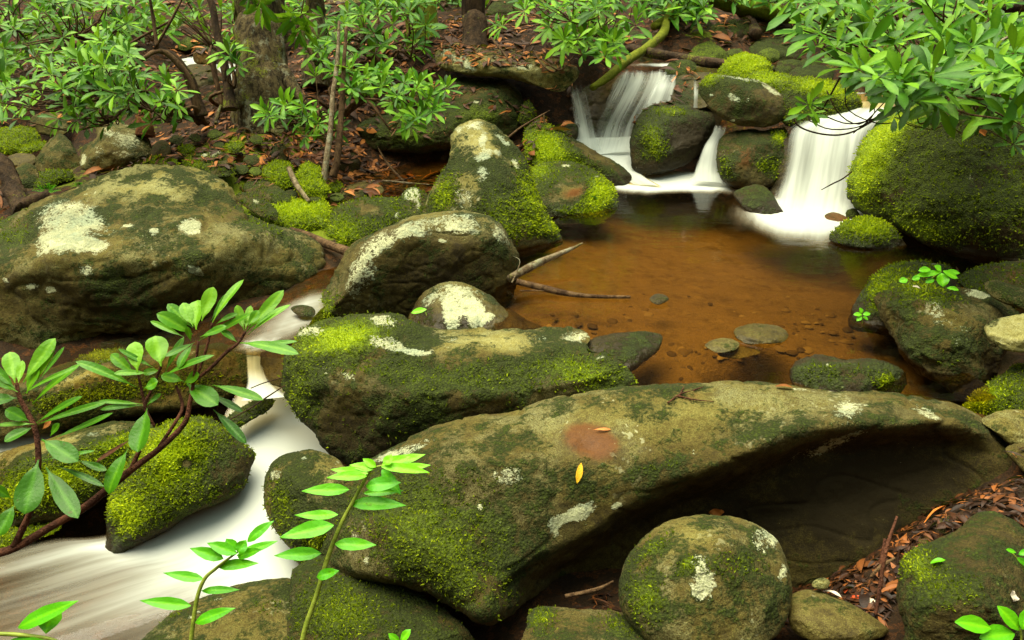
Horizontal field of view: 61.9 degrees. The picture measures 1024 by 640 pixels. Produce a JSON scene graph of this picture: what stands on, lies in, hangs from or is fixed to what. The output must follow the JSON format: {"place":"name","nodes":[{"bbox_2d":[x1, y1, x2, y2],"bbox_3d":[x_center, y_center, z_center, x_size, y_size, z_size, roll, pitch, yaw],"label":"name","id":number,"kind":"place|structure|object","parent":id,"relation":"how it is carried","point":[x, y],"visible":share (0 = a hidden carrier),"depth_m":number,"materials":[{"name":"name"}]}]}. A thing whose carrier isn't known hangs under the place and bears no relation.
{"place":"outdoors","nodes":[
{"label":"outdoors","id":0,"kind":"place"},
{"bbox_2d":[0,430,60,451],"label":"side trickle","id":1,"kind":"object","parent":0,"point":[20,441],"visible":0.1,"depth_m":3.27,"materials":[{"name":"liquid"}]},
{"bbox_2d":[0,343,270,440],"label":"boulder","id":2,"kind":"object","parent":1,"relation":"on","point":[230,368],"visible":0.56,"depth_m":3.26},
{"bbox_2d":[250,298,319,347],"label":"channel water","id":3,"kind":"structure","parent":0,"point":[293,319],"depth_m":3.44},
{"bbox_2d":[0,0,1023,639],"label":"ground","id":4,"kind":"structure","parent":0,"point":[726,256],"depth_m":3.98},
{"bbox_2d":[0,124,41,154],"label":"rock","id":5,"kind":"object","parent":4,"relation":"on","point":[13,140],"visible":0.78,"depth_m":5.46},
{"bbox_2d":[0,153,49,214],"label":"root stump","id":6,"kind":"object","parent":4,"relation":"on","point":[17,196],"visible":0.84,"depth_m":4.28,"materials":[{"name":"wood"}]},
{"bbox_2d":[16,162,38,188],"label":"rock","id":7,"kind":"object","parent":4,"relation":"on","point":[28,174],"visible":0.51,"depth_m":4.79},
{"bbox_2d":[0,600,78,639],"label":"fetterbush stem","id":8,"kind":"object","parent":4,"relation":"on","point":[46,618],"visible":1,"depth_m":1.60,"materials":[{"name":"green plant"}]},
{"bbox_2d":[30,113,69,135],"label":"rock","id":9,"kind":"object","parent":4,"relation":"on","point":[42,130],"visible":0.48,"depth_m":5.62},
{"bbox_2d":[33,168,74,188],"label":"rock","id":10,"kind":"object","parent":4,"relation":"on","point":[53,177],"visible":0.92,"depth_m":4.81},
{"bbox_2d":[33,133,79,171],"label":"rock","id":11,"kind":"object","parent":4,"relation":"on","point":[58,151],"visible":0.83,"depth_m":5.05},
{"bbox_2d":[0,0,158,94],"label":"rhododendron","id":12,"kind":"object","parent":4,"relation":"on","point":[18,30],"visible":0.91,"depth_m":5.79,"materials":[{"name":"green plant"}]},
{"bbox_2d":[0,0,209,140],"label":"rhododendron","id":13,"kind":"object","parent":4,"relation":"on","point":[87,79],"visible":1,"depth_m":4.43,"materials":[{"name":"green plant"}]},
{"bbox_2d":[44,0,183,56],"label":"rhododendron","id":14,"kind":"object","parent":4,"relation":"on","point":[149,25],"visible":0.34,"depth_m":6.33,"materials":[{"name":"green plant"}]},
{"bbox_2d":[79,122,151,171],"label":"boulder","id":15,"kind":"object","parent":4,"relation":"on","point":[116,146],"visible":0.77,"depth_m":5.00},
{"bbox_2d":[0,280,297,556],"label":"rhododendron branch","id":16,"kind":"object","parent":4,"relation":"on","point":[28,492],"visible":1,"depth_m":1.90,"materials":[{"name":"green plant"}]},
{"bbox_2d":[0,164,325,348],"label":"boulder","id":17,"kind":"object","parent":4,"relation":"on","point":[136,248],"visible":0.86,"depth_m":3.66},
{"bbox_2d":[28,385,328,610],"bbox_3d":[-1.214,0.729,2.603,1.674,0.192,1.398,-13,28,-26],"label":"white chute","id":18,"kind":"object","parent":4,"relation":"on","point":[277,430],"visible":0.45,"depth_m":2.78,"materials":[{"name":"liquid"}]},
{"bbox_2d":[0,522,60,547],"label":"rock","id":19,"kind":"object","parent":18,"relation":"on","point":[7,538],"visible":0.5,"depth_m":2.79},
{"bbox_2d":[0,421,157,526],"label":"boulder","id":20,"kind":"object","parent":18,"relation":"on","point":[18,463],"visible":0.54,"depth_m":2.88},
{"bbox_2d":[104,415,256,553],"bbox_3d":[-1.142,0.522,2.940,0.493,0.372,0.565,0,25,0],"label":"boulder","id":21,"kind":"object","parent":18,"relation":"on","point":[197,463],"visible":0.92,"depth_m":2.79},
{"bbox_2d":[142,578,290,639],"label":"boulder","id":22,"kind":"object","parent":18,"relation":"on","point":[261,610],"visible":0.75,"depth_m":2.35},
{"bbox_2d":[227,398,275,427],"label":"rock","id":23,"kind":"object","parent":18,"relation":"on","point":[257,410],"visible":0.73,"depth_m":3.17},
{"bbox_2d":[260,350,283,386],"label":"rock","id":24,"kind":"object","parent":18,"relation":"on","point":[271,366],"visible":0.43,"depth_m":3.25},
{"bbox_2d":[262,449,344,563],"bbox_3d":[-0.634,0.614,2.725,0.358,0.290,0.425,0,25,0],"label":"boulder","id":25,"kind":"object","parent":18,"relation":"on","point":[290,478],"visible":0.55,"depth_m":2.66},
{"bbox_2d":[187,64,221,87],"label":"rock","id":26,"kind":"object","parent":4,"relation":"on","point":[201,69],"visible":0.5,"depth_m":6.05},
{"bbox_2d":[154,0,256,112],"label":"rhododendron","id":27,"kind":"object","parent":4,"relation":"on","point":[231,57],"visible":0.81,"depth_m":5.40,"materials":[{"name":"green plant"}]},
{"bbox_2d":[140,521,276,639],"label":"fetterbush stem","id":28,"kind":"object","parent":4,"relation":"on","point":[217,550],"visible":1,"depth_m":1.54,"materials":[{"name":"green plant"}]},
{"bbox_2d":[182,147,235,177],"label":"rock","id":29,"kind":"object","parent":4,"relation":"on","point":[221,171],"visible":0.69,"depth_m":4.56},
{"bbox_2d":[207,0,238,110],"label":"sapling","id":30,"kind":"object","parent":4,"relation":"on","point":[229,102],"visible":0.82,"depth_m":5.11,"materials":[{"name":"brown plant"}]},
{"bbox_2d":[235,190,278,221],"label":"rock","id":31,"kind":"object","parent":4,"relation":"on","point":[258,206],"visible":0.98,"depth_m":4.28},
{"bbox_2d":[243,352,283,400],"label":"waterfall","id":32,"kind":"object","parent":4,"relation":"on","point":[257,377],"visible":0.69,"depth_m":3.19,"materials":[{"name":"liquid"}]},
{"bbox_2d":[241,177,291,204],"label":"rock","id":33,"kind":"object","parent":4,"relation":"on","point":[264,189],"visible":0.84,"depth_m":4.50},
{"bbox_2d":[230,0,308,134],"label":"tree","id":34,"kind":"object","parent":4,"relation":"on","point":[269,73],"visible":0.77,"depth_m":5.18,"materials":[{"name":"brown plant"}]},
{"bbox_2d":[239,0,315,49],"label":"rhododendron sprig","id":35,"kind":"object","parent":34,"relation":"attached to","point":[268,15],"visible":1,"depth_m":4.91,"materials":[{"name":"green plant"}]},
{"bbox_2d":[261,158,295,189],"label":"rock","id":36,"kind":"object","parent":4,"relation":"on","point":[275,170],"visible":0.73,"depth_m":4.68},
{"bbox_2d":[269,197,331,231],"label":"boulder","id":37,"kind":"object","parent":4,"relation":"on","point":[301,213],"visible":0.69,"depth_m":4.31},
{"bbox_2d":[294,160,330,199],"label":"rock","id":38,"kind":"object","parent":4,"relation":"on","point":[310,179],"visible":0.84,"depth_m":4.55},
{"bbox_2d":[300,0,330,87],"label":"tree","id":39,"kind":"object","parent":4,"relation":"on","point":[313,4],"visible":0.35,"depth_m":5.76,"materials":[{"name":"brown plant"}]},
{"bbox_2d":[290,227,348,254],"bbox_3d":[-0.892,-0.372,4.036,0.062,0.066,0.537,-22,33,-38],"label":"stick","id":40,"kind":"object","parent":4,"relation":"on","point":[341,249],"visible":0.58,"depth_m":4.01,"materials":[{"name":"brown wood"}]},
{"bbox_2d":[321,21,340,181],"bbox_3d":[-0.985,-1.210,4.704,0.050,0.779,0.583,3,25,6],"label":"sapling","id":41,"kind":"object","parent":4,"relation":"on","point":[325,166],"visible":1,"depth_m":4.66,"materials":[{"name":"brown plant"}]},
{"bbox_2d":[311,141,360,172],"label":"boulder","id":42,"kind":"object","parent":4,"relation":"on","point":[354,165],"visible":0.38,"depth_m":5.14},
{"bbox_2d":[274,454,429,639],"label":"fetterbush stem","id":43,"kind":"object","parent":4,"relation":"on","point":[386,482],"visible":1,"depth_m":1.49,"materials":[{"name":"green plant"}]},
{"bbox_2d":[250,52,462,148],"bbox_3d":[-0.885,-1.261,4.843,1.233,0.480,0.744,0,25,0],"label":"rhododendron","id":44,"kind":"object","parent":4,"relation":"on","point":[411,112],"visible":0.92,"depth_m":4.75,"materials":[{"name":"green plant"}]},
{"bbox_2d":[324,195,397,246],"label":"boulder","id":45,"kind":"object","parent":4,"relation":"on","point":[350,222],"visible":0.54,"depth_m":4.27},
{"bbox_2d":[295,0,447,74],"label":"rhododendron","id":46,"kind":"object","parent":4,"relation":"on","point":[327,45],"visible":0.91,"depth_m":5.48,"materials":[{"name":"green plant"}]},
{"bbox_2d":[286,555,473,639],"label":"boulder","id":47,"kind":"object","parent":4,"relation":"on","point":[348,607],"visible":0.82,"depth_m":2.30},
{"bbox_2d":[390,184,427,223],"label":"rock","id":48,"kind":"object","parent":4,"relation":"on","point":[410,201],"visible":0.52,"depth_m":4.28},
{"bbox_2d":[300,210,519,328],"bbox_3d":[-0.476,-0.190,3.749,1.004,0.594,0.532,-4,25,-9],"label":"boulder","id":49,"kind":"object","parent":4,"relation":"on","point":[401,266],"visible":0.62,"depth_m":3.52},
{"bbox_2d":[405,0,437,43],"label":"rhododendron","id":50,"kind":"object","parent":4,"relation":"on","point":[432,9],"visible":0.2,"depth_m":6.14,"materials":[{"name":"green plant"}]},
{"bbox_2d":[357,77,523,153],"bbox_3d":[-0.441,-1.322,5.544,1.096,0.409,0.698,-16,29,-31],"label":"boulder","id":51,"kind":"object","parent":4,"relation":"on","point":[506,123],"visible":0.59,"depth_m":5.41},
{"bbox_2d":[434,43,578,91],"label":"boulder","id":52,"kind":"object","parent":51,"relation":"on","point":[532,74],"visible":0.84,"depth_m":5.51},
{"bbox_2d":[277,310,637,465],"bbox_3d":[-0.215,0.262,3.066,1.274,0.477,0.618,0,25,0],"label":"boulder","id":53,"kind":"object","parent":4,"relation":"on","point":[357,388],"visible":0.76,"depth_m":2.88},
{"bbox_2d":[461,0,487,47],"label":"tree","id":54,"kind":"object","parent":4,"relation":"on","point":[474,22],"visible":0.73,"depth_m":5.90,"materials":[{"name":"brown plant"}]},
{"bbox_2d":[408,281,541,329],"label":"boulder","id":55,"kind":"object","parent":4,"relation":"on","point":[453,304],"visible":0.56,"depth_m":3.34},
{"bbox_2d":[0,0,958,271],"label":"leaf litter","id":56,"kind":"object","parent":4,"relation":"on","point":[346,178],"visible":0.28,"depth_m":5.45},
{"bbox_2d":[329,26,347,177],"bbox_3d":[-0.949,-1.221,4.768,0.061,0.750,0.536,3,25,6],"label":"sapling","id":57,"kind":"object","parent":56,"relation":"on","point":[334,171],"visible":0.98,"depth_m":4.72,"materials":[{"name":"brown plant"}]},
{"bbox_2d":[483,0,652,69],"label":"rhododendron","id":58,"kind":"object","parent":56,"relation":"on","point":[603,35],"visible":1,"depth_m":5.21,"materials":[{"name":"green plant"}]},
{"bbox_2d":[708,0,796,23],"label":"fallen log","id":59,"kind":"object","parent":56,"relation":"on","point":[762,13],"visible":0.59,"depth_m":6.74,"materials":[{"name":"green wood"}]},
{"bbox_2d":[424,119,562,259],"bbox_3d":[-0.115,-0.615,4.200,0.728,0.589,0.603,22,33,39],"label":"boulder","id":60,"kind":"object","parent":4,"relation":"on","point":[486,170],"visible":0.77,"depth_m":4.11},
{"bbox_2d":[521,604,643,639],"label":"rock","id":61,"kind":"object","parent":4,"relation":"on","point":[552,623],"visible":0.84,"depth_m":2.17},
{"bbox_2d":[589,3,673,90],"bbox_3d":[0.915,-1.973,6.085,0.128,0.444,1.491,13,28,26],"label":"mossy log","id":62,"kind":"object","parent":4,"relation":"on","point":[636,54],"visible":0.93,"depth_m":5.97,"materials":[{"name":"green plant"}]},
{"bbox_2d":[576,73,721,156],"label":"waterfall","id":63,"kind":"object","parent":4,"relation":"on","point":[599,107],"visible":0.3,"depth_m":5.78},
{"bbox_2d":[576,136,657,185],"bbox_3d":[0.632,-1.006,5.341,0.560,0.103,0.877,0,25,0],"label":"foam run","id":64,"kind":"object","parent":63,"relation":"on","point":[622,159],"visible":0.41,"depth_m":5.33,"materials":[{"name":"liquid"}]},
{"bbox_2d":[595,71,663,153],"bbox_3d":[0.801,-1.399,5.680,0.444,0.434,0.950,8,26,17],"label":"curtain fall","id":65,"kind":"object","parent":63,"relation":"on","point":[612,146],"visible":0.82,"depth_m":5.51,"materials":[{"name":"liquid"}]},
{"bbox_2d":[639,63,668,66],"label":"brook","id":66,"kind":"structure","parent":4,"relation":"on","point":[659,65],"depth_m":6.21,"materials":[{"name":"liquid"}]},
{"bbox_2d":[627,44,724,67],"bbox_3d":[1.161,-1.848,5.981,0.806,0.107,0.096,19,31,35],"label":"fallen log","id":67,"kind":"object","parent":66,"relation":"on","point":[700,61],"visible":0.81,"depth_m":5.97,"materials":[{"name":"brown wood"}]},
{"bbox_2d":[665,59,696,80],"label":"rock","id":68,"kind":"object","parent":66,"relation":"on","point":[670,74],"visible":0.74,"depth_m":5.79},
{"bbox_2d":[689,41,728,59],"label":"rock","id":69,"kind":"object","parent":66,"relation":"on","point":[708,49],"visible":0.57,"depth_m":6.35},
{"bbox_2d":[319,380,1011,625],"bbox_3d":[0.491,0.555,2.658,2.154,0.599,0.712,-6,26,-12],"label":"boulder","id":70,"kind":"object","parent":4,"relation":"on","point":[497,518],"visible":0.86,"depth_m":2.56,"materials":[{"name":"stone"}]},
{"bbox_2d":[628,0,718,35],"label":"rhododendron","id":71,"kind":"object","parent":4,"relation":"on","point":[686,11],"visible":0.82,"depth_m":6.48,"materials":[{"name":"green plant"}]},
{"bbox_2d":[618,514,792,639],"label":"boulder","id":72,"kind":"object","parent":4,"relation":"on","point":[705,577],"visible":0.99,"depth_m":2.14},
{"bbox_2d":[536,293,897,382],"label":"pebbles","id":73,"kind":"object","parent":4,"relation":"on","point":[683,351],"visible":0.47,"depth_m":3.42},
{"bbox_2d":[749,37,801,60],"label":"boulder","id":74,"kind":"object","parent":4,"relation":"on","point":[757,47],"visible":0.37,"depth_m":6.42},
{"bbox_2d":[553,447,1023,628],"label":"leaf litter","id":75,"kind":"object","parent":4,"relation":"on","point":[899,546],"visible":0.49,"depth_m":2.41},
{"bbox_2d":[874,516,897,614],"bbox_3d":[0.930,0.611,2.131,0.017,0.212,0.140,12,28,24],"label":"twig","id":76,"kind":"object","parent":75,"relation":"on","point":[883,564],"visible":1,"depth_m":2.12,"materials":[{"name":"brown wood"}]},
{"bbox_2d":[769,120,879,198],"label":"waterfall","id":77,"kind":"object","parent":4,"relation":"on","point":[776,188],"visible":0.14,"depth_m":4.88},
{"bbox_2d":[742,69,862,128],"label":"boulder","id":78,"kind":"object","parent":77,"relation":"on","point":[788,87],"visible":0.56,"depth_m":5.03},
{"bbox_2d":[717,51,772,77],"bbox_3d":[1.487,-1.567,5.399,0.346,0.229,0.408,18,30,33],"label":"moss","id":79,"kind":"object","parent":78,"relation":"on","point":[741,64],"visible":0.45,"depth_m":5.36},
{"bbox_2d":[788,590,888,639],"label":"rock","id":80,"kind":"object","parent":4,"relation":"on","point":[816,615],"visible":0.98,"depth_m":2.18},
{"bbox_2d":[783,0,907,39],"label":"rhododendron","id":81,"kind":"object","parent":4,"relation":"on","point":[849,10],"visible":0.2,"depth_m":5.92,"materials":[{"name":"green plant"}]},
{"bbox_2d":[845,98,1023,264],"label":"boulder","id":82,"kind":"object","parent":4,"relation":"on","point":[940,190],"visible":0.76,"depth_m":4.05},
{"bbox_2d":[766,0,1023,140],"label":"rhododendron","id":83,"kind":"object","parent":82,"relation":"on","point":[890,76],"visible":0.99,"depth_m":3.16,"materials":[{"name":"green plant"}]},
{"bbox_2d":[784,73,847,126],"bbox_3d":[1.334,-0.974,3.686,0.325,0.247,0.154,-8,26,-18],"label":"rhododendron sprig","id":84,"kind":"object","parent":83,"relation":"hanging from","point":[815,92],"visible":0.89,"depth_m":3.70,"materials":[{"name":"green plant"}]},
{"bbox_2d":[874,84,1023,155],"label":"rhododendron sprig","id":85,"kind":"object","parent":83,"relation":"attached to","point":[928,122],"visible":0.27,"depth_m":3.34,"materials":[{"name":"green plant"}]},
{"bbox_2d":[793,87,922,135],"bbox_3d":[1.525,-0.912,3.717,0.589,0.208,0.139,3,25,5],"label":"vine","id":86,"kind":"object","parent":85,"relation":"hanging from","point":[869,120],"visible":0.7,"depth_m":3.71,"materials":[{"name":"brown plant"}]},
{"bbox_2d":[874,277,1018,395],"bbox_3d":[1.601,0.028,3.212,0.498,0.326,0.717,19,31,35],"label":"boulder","id":87,"kind":"object","parent":4,"relation":"on","point":[937,333],"visible":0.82,"depth_m":3.00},
{"bbox_2d":[899,265,958,291],"bbox_3d":[1.527,-0.137,3.128,0.243,0.125,0.112,0,25,0],"label":"seedling","id":88,"kind":"object","parent":87,"relation":"on","point":[942,279],"visible":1,"depth_m":3.11,"materials":[{"name":"green plant"}]},
{"bbox_2d":[984,313,1023,351],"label":"rock","id":89,"kind":"object","parent":87,"relation":"on","point":[1006,333],"visible":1,"depth_m":2.86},
{"bbox_2d":[984,280,1023,309],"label":"rock","id":90,"kind":"object","parent":87,"relation":"on","point":[1005,293],"visible":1,"depth_m":3.13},
{"bbox_2d":[896,511,1023,639],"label":"boulder","id":91,"kind":"object","parent":4,"relation":"on","point":[978,571],"visible":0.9,"depth_m":2.01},
{"bbox_2d":[955,606,1023,639],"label":"seedling","id":92,"kind":"object","parent":4,"relation":"on","point":[977,624],"visible":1,"depth_m":1.53,"materials":[{"name":"green plant"}]},
{"bbox_2d":[962,361,1023,415],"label":"boulder","id":93,"kind":"object","parent":4,"relation":"on","point":[1003,391],"visible":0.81,"depth_m":2.80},
{"bbox_2d":[982,409,1023,444],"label":"rock","id":94,"kind":"object","parent":4,"relation":"on","point":[1007,426],"visible":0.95,"depth_m":2.65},
{"bbox_2d":[615,172,865,237],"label":"foam","id":95,"kind":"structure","parent":0,"point":[807,223],"depth_m":4.51,"materials":[{"name":"liquid"}]},
{"bbox_2d":[506,243,582,282],"bbox_3d":[0.132,-0.261,3.734,0.451,0.095,0.081,-23,33,-40],"label":"stick","id":96,"kind":"object","parent":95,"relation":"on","point":[523,270],"visible":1,"depth_m":3.70,"materials":[{"name":"wood"}]},
{"bbox_2d":[516,279,630,298],"bbox_3d":[0.250,-0.130,3.521,0.473,0.056,0.078,1,25,3],"label":"stick","id":97,"kind":"object","parent":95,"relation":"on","point":[541,287],"visible":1,"depth_m":3.51,"materials":[{"name":"brown wood"}]},
{"bbox_2d":[530,159,618,219],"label":"boulder","id":98,"kind":"object","parent":95,"relation":"on","point":[567,189],"visible":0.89,"depth_m":4.61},
{"bbox_2d":[522,117,631,185],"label":"boulder","id":99,"kind":"object","parent":95,"relation":"on","point":[555,145],"visible":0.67,"depth_m":5.08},
{"bbox_2d":[588,331,662,371],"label":"rock","id":100,"kind":"object","parent":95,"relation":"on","point":[631,351],"visible":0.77,"depth_m":3.07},
{"bbox_2d":[629,101,714,175],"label":"boulder","id":101,"kind":"object","parent":95,"relation":"on","point":[666,138],"visible":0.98,"depth_m":5.16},
{"bbox_2d":[668,72,713,108],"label":"boulder","id":102,"kind":"object","parent":101,"relation":"on","point":[687,97],"visible":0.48,"depth_m":5.48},
{"bbox_2d":[693,129,723,182],"bbox_3d":[1.193,-1.015,5.173,0.220,0.226,0.558,5,25,11],"label":"spout fall","id":103,"kind":"object","parent":101,"relation":"attached to","point":[706,171],"visible":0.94,"depth_m":5.01,"materials":[{"name":"liquid"}]},
{"bbox_2d":[705,338,739,352],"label":"rock","id":104,"kind":"object","parent":95,"relation":"on","point":[721,345],"visible":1,"depth_m":3.10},
{"bbox_2d":[716,126,788,189],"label":"boulder","id":105,"kind":"object","parent":95,"relation":"on","point":[747,157],"visible":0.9,"depth_m":4.87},
{"bbox_2d":[697,71,785,127],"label":"boulder","id":106,"kind":"object","parent":105,"relation":"on","point":[745,101],"visible":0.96,"depth_m":4.93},
{"bbox_2d":[734,184,782,213],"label":"rock","id":107,"kind":"object","parent":95,"relation":"on","point":[757,198],"visible":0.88,"depth_m":4.58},
{"bbox_2d":[734,323,788,344],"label":"rock","id":108,"kind":"object","parent":95,"relation":"on","point":[754,333],"visible":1,"depth_m":3.17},
{"bbox_2d":[789,354,906,392],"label":"boulder","id":109,"kind":"object","parent":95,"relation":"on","point":[825,372],"visible":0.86,"depth_m":2.85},
{"bbox_2d":[829,214,906,250],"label":"rock","id":110,"kind":"object","parent":95,"relation":"on","point":[866,232],"visible":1,"depth_m":4.08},
{"bbox_2d":[848,258,961,336],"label":"boulder","id":111,"kind":"object","parent":95,"relation":"on","point":[882,278],"visible":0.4,"depth_m":3.43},
{"bbox_2d":[955,258,1023,309],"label":"boulder","id":112,"kind":"object","parent":95,"relation":"on","point":[1006,271],"visible":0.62,"depth_m":3.46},
{"bbox_2d":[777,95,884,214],"bbox_3d":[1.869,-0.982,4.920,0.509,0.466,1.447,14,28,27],"label":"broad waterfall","id":113,"kind":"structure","parent":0,"point":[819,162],"depth_m":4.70,"materials":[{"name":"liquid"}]},
{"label":"rock","id":114,"kind":"object","parent":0,"visible":0},
{"bbox_2d":[710,19,749,37],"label":"boulder","id":115,"kind":"object","parent":114,"relation":"on","point":[740,30],"visible":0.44,"depth_m":6.61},
{"label":"upper right brook","id":116,"kind":"structure","parent":0,"visible":0},
{"bbox_2d":[788,65,833,79],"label":"rock","id":117,"kind":"object","parent":116,"relation":"on","point":[808,70],"visible":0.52,"depth_m":5.58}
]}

